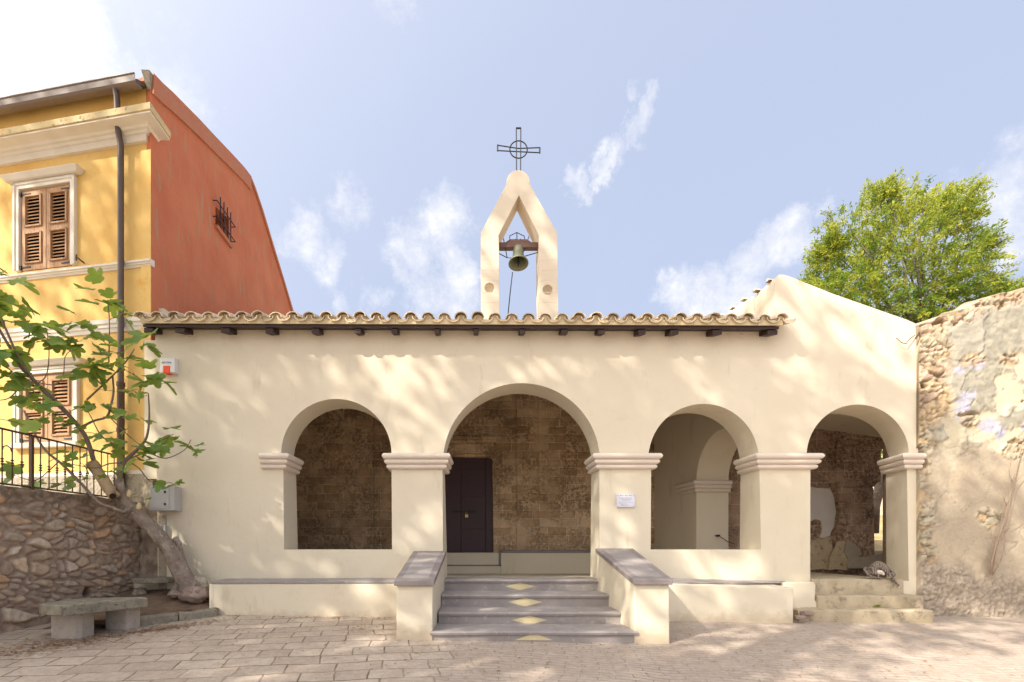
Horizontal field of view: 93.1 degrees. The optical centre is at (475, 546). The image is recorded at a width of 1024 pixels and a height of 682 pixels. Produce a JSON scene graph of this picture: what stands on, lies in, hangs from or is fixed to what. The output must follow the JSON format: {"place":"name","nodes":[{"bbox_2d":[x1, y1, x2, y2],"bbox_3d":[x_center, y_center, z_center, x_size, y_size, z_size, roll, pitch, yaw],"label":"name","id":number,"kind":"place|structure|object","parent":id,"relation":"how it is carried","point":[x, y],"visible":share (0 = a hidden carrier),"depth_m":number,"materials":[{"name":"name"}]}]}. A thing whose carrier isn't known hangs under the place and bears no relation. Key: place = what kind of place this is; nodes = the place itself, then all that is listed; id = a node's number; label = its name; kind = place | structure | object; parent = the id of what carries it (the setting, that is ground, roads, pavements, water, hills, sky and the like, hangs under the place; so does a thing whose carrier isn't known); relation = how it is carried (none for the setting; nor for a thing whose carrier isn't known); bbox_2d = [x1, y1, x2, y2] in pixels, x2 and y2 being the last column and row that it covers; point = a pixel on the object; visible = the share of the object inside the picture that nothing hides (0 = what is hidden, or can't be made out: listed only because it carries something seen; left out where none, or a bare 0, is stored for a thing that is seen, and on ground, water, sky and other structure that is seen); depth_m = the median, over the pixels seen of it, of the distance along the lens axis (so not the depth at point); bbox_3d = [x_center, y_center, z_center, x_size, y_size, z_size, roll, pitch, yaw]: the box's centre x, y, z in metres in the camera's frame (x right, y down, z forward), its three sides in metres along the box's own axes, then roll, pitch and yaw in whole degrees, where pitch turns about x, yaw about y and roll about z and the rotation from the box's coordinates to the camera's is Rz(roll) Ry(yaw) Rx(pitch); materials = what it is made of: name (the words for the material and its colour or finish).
{"place":"outdoors","nodes":[
{"label":"outdoors","id":0,"kind":"place"},
{"bbox_2d":[38,588,218,629],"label":"soil","id":1,"kind":"structure","parent":0,"point":[160,601],"depth_m":6.67,"materials":[{"name":"brown soil"}]},
{"bbox_2d":[0,267,208,601],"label":"fig tree","id":2,"kind":"object","parent":1,"relation":"on","point":[170,549],"visible":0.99,"depth_m":6.26,"materials":[{"name":"green plant"}]},
{"bbox_2d":[131,587,147,594],"bbox_3d":[-4.892,0.676,7.048,0.224,0.165,0.169,0,0,0],"label":"rubble stone","id":3,"kind":"object","parent":1,"relation":"on","point":[139,590],"visible":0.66,"depth_m":7.00,"materials":[{"name":"grey stone"}]},
{"bbox_2d":[167,590,179,597],"bbox_3d":[-4.242,0.674,6.850,0.254,0.108,0.173,0,0,0],"label":"rubble stone","id":4,"kind":"object","parent":1,"relation":"on","point":[173,593],"visible":0.64,"depth_m":6.79,"materials":[{"name":"stone"}]},
{"bbox_2d":[178,586,208,603],"bbox_3d":[-3.943,0.679,6.785,0.443,0.250,0.303,0,0,0],"label":"boulder","id":5,"kind":"object","parent":1,"relation":"on","point":[195,594],"visible":0.98,"depth_m":6.69,"materials":[{"name":"stone"}]},
{"bbox_2d":[194,575,208,588],"bbox_3d":[-4.009,0.567,7.001,0.305,0.309,0.178,0,0,0],"label":"boulder","id":6,"kind":"object","parent":1,"relation":"on","point":[203,581],"visible":0.42,"depth_m":6.96,"materials":[{"name":"stone"}]},
{"bbox_2d":[0,614,1023,681],"bbox_3d":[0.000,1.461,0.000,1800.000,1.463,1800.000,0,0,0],"label":"ground","id":7,"kind":"structure","parent":0,"point":[949,653],"depth_m":5.03,"materials":[{"name":"beige stone"}]},
{"bbox_2d":[0,485,139,633],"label":"rubble wall","id":8,"kind":"structure","parent":7,"relation":"on","point":[58,546],"depth_m":6.14,"materials":[{"name":"stone"}]},
{"bbox_2d":[0,427,122,496],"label":"railing","id":9,"kind":"object","parent":8,"relation":"on","point":[31,463],"visible":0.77,"depth_m":5.99,"materials":[{"name":"black metal"}]},
{"bbox_2d":[39,597,147,639],"bbox_3d":[-4.424,0.846,5.569,0.678,0.456,0.948,0,0,26],"label":"stone bench","id":10,"kind":"object","parent":7,"relation":"on","point":[72,619],"visible":0.81,"depth_m":5.38,"materials":[{"name":"stone"}]},
{"bbox_2d":[0,69,293,502],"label":"yellow house","id":11,"kind":"structure","parent":7,"relation":"on","point":[141,192],"depth_m":7.87,"materials":[{"name":"paint"}]},
{"bbox_2d":[0,163,84,271],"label":"window frame","id":12,"kind":"structure","parent":11,"relation":"in","point":[44,220],"depth_m":7.93,"materials":[{"name":"brown wood"}]},
{"bbox_2d":[8,356,86,449],"bbox_3d":[-7.024,-2.309,7.895,1.530,1.402,0.488,0,0,0],"label":"window frame","id":13,"kind":"structure","parent":11,"relation":"in","point":[67,391],"depth_m":7.89,"materials":[{"name":"brown wood"}]},
{"bbox_2d":[213,197,235,248],"bbox_3d":[-5.287,-6.633,9.923,0.404,0.751,0.815,0,0,0],"label":"barred window","id":14,"kind":"structure","parent":11,"relation":"in","point":[217,227],"depth_m":9.84,"materials":[{"name":"black metal"}]},
{"bbox_2d":[138,477,166,588],"bbox_3d":[-4.924,0.000,7.445,0.581,2.160,0.410,0,0,0],"label":"cement wall stub","id":15,"kind":"object","parent":7,"relation":"on","point":[148,556],"visible":0.41,"depth_m":7.37,"materials":[{"name":"concrete"}]},
{"bbox_2d":[130,576,174,583],"bbox_3d":[-4.715,0.491,7.080,0.600,0.076,0.429,0,0,0],"label":"stone ledge","id":16,"kind":"object","parent":15,"relation":"attached to","point":[146,580],"visible":0.88,"depth_m":6.91,"materials":[{"name":"stone"}]},
{"bbox_2d":[160,525,166,532],"bbox_3d":[-4.708,-0.219,7.300,0.167,0.199,0.200,0,0,0],"label":"junction box","id":17,"kind":"object","parent":15,"relation":"attached to","point":[164,527],"visible":0.23,"depth_m":7.20,"materials":[{"name":"grey plastic"}]},
{"bbox_2d":[140,608,216,625],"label":"kerb","id":18,"kind":"structure","parent":7,"relation":"on","point":[145,620],"depth_m":6.22,"materials":[{"name":"stone"}]},
{"bbox_2d":[209,578,396,616],"bbox_3d":[-2.332,0.876,6.960,2.883,0.808,0.692,0,0,0],"label":"masonry bench","id":19,"kind":"object","parent":7,"relation":"on","point":[373,597],"visible":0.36,"depth_m":6.62,"materials":[{"name":"beige paint"}]},
{"bbox_2d":[0,614,1022,680],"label":"dry leaves","id":20,"kind":"object","parent":7,"relation":"on","point":[85,640],"visible":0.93,"depth_m":5.21,"materials":[{"name":"brown plant"}]},
{"bbox_2d":[133,127,926,594],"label":"church","id":21,"kind":"structure","parent":7,"relation":"on","point":[485,441],"depth_m":7.26,"materials":[{"name":"beige paint"}]},
{"bbox_2d":[150,486,181,511],"bbox_3d":[-4.587,-0.702,7.205,0.366,0.358,0.302,0,0,0],"label":"meter box","id":22,"kind":"object","parent":21,"relation":"attached to","point":[169,499],"visible":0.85,"depth_m":7.07,"materials":[{"name":"grey plastic"}]},
{"bbox_2d":[150,487,168,508],"bbox_3d":[-4.620,-0.712,7.066,0.276,0.319,0.008,0,0,0],"label":"box door","id":23,"kind":"structure","parent":22,"relation":"in","point":[157,501],"depth_m":7.06,"materials":[{"name":"grey plastic"}]},
{"bbox_2d":[160,358,177,374],"bbox_3d":[-4.572,-2.682,7.207,0.232,0.233,0.097,0,0,0],"label":"alarm siren","id":24,"kind":"object","parent":21,"relation":"attached to","point":[168,366],"visible":0.99,"depth_m":7.17,"materials":[{"name":"white plastic"}]},
{"bbox_2d":[445,458,492,551],"bbox_3d":[-0.232,-0.979,11.340,1.310,2.255,0.140,0,0,0],"label":"door","id":25,"kind":"structure","parent":21,"relation":"in","point":[468,484],"depth_m":11.34,"materials":[{"name":"black paint"}]},
{"bbox_2d":[499,232,537,313],"bbox_3d":[0.677,-4.284,7.588,0.620,1.334,0.309,0,0,0],"label":"church bell","id":26,"kind":"object","parent":21,"relation":"hanging from","point":[518,260],"visible":1,"depth_m":7.61,"materials":[{"name":"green metal"}]},
{"bbox_2d":[616,494,634,506],"bbox_3d":[2.241,-0.683,7.237,0.275,0.195,0.038,0,0,0],"label":"plaque","id":27,"kind":"object","parent":21,"relation":"attached to","point":[625,500],"visible":1,"depth_m":7.23,"materials":[{"name":"metal"}]},
{"bbox_2d":[394,548,672,643],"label":"entrance steps","id":28,"kind":"structure","parent":7,"relation":"on","point":[623,597],"depth_m":6.02,"materials":[{"name":"grey stone"}]},
{"bbox_2d":[669,578,792,622],"bbox_3d":[3.590,0.873,6.953,2.320,0.815,0.706,0,0,0],"label":"masonry bench","id":29,"kind":"object","parent":7,"relation":"on","point":[720,600],"visible":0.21,"depth_m":6.61,"materials":[{"name":"beige paint"}]},
{"bbox_2d":[793,615,806,618],"bbox_3d":[4.438,0.971,6.625,0.140,0.050,0.090,0,0,0],"label":"brick","id":30,"kind":"object","parent":7,"relation":"on","point":[799,617],"visible":1,"depth_m":6.58,"materials":[{"name":"brick"}]},
{"bbox_2d":[728,428,882,576],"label":"side arch wall","id":31,"kind":"structure","parent":7,"relation":"on","point":[845,477],"depth_m":9.87,"materials":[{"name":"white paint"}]},
{"bbox_2d":[799,611,813,614],"bbox_3d":[4.580,0.923,6.705,0.170,0.060,0.090,0,0,0],"label":"brick","id":32,"kind":"object","parent":7,"relation":"on","point":[806,612],"visible":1,"depth_m":6.66,"materials":[{"name":"brick"}]},
{"bbox_2d":[793,572,933,622],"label":"side steps","id":33,"kind":"structure","parent":7,"relation":"on","point":[842,598],"depth_m":6.98,"materials":[{"name":"beige stone"}]},
{"bbox_2d":[773,581,816,607],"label":"plinth block","id":34,"kind":"structure","parent":33,"relation":"on","point":[803,593],"depth_m":7.00,"materials":[{"name":"beige paint"}]},
{"bbox_2d":[863,561,899,585],"bbox_3d":[6.065,0.406,7.230,0.436,0.374,0.232,0,0,34],"label":"cat","id":35,"kind":"object","parent":33,"relation":"on","point":[877,569],"visible":1,"depth_m":7.22},
{"bbox_2d":[883,288,1023,617],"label":"ruined wall","id":36,"kind":"structure","parent":7,"relation":"on","point":[969,397],"depth_m":7.20,"materials":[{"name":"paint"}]},
{"bbox_2d":[988,442,1023,574],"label":"dry vine","id":37,"kind":"object","parent":36,"relation":"attached to","point":[996,547],"visible":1,"depth_m":7.13,"materials":[{"name":"brown plant"}]},
{"bbox_2d":[0,0,1023,319],"label":"sky","id":38,"kind":"structure","parent":0,"point":[690,156],"materials":[{"name":"blue"}]},
{"bbox_2d":[874,515,882,550],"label":"garden ground","id":39,"kind":"structure","parent":0,"point":[878,541],"depth_m":13.27,"materials":[{"name":"beige"}]},
{"bbox_2d":[873,449,882,514],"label":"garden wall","id":40,"kind":"structure","parent":39,"relation":"on","point":[881,509],"depth_m":17.00,"materials":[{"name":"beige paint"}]},
{"bbox_2d":[874,450,882,533],"bbox_3d":[10.721,-2.114,12.358,2.302,3.602,1.705,0,0,0],"label":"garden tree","id":41,"kind":"object","parent":39,"relation":"on","point":[878,491],"visible":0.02,"depth_m":11.70,"materials":[{"name":"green plant"}]},
{"bbox_2d":[797,166,1023,323],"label":"broad tree","id":42,"kind":"object","parent":39,"relation":"on","point":[942,210],"visible":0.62,"depth_m":15.37,"materials":[{"name":"green plant"}]}
]}

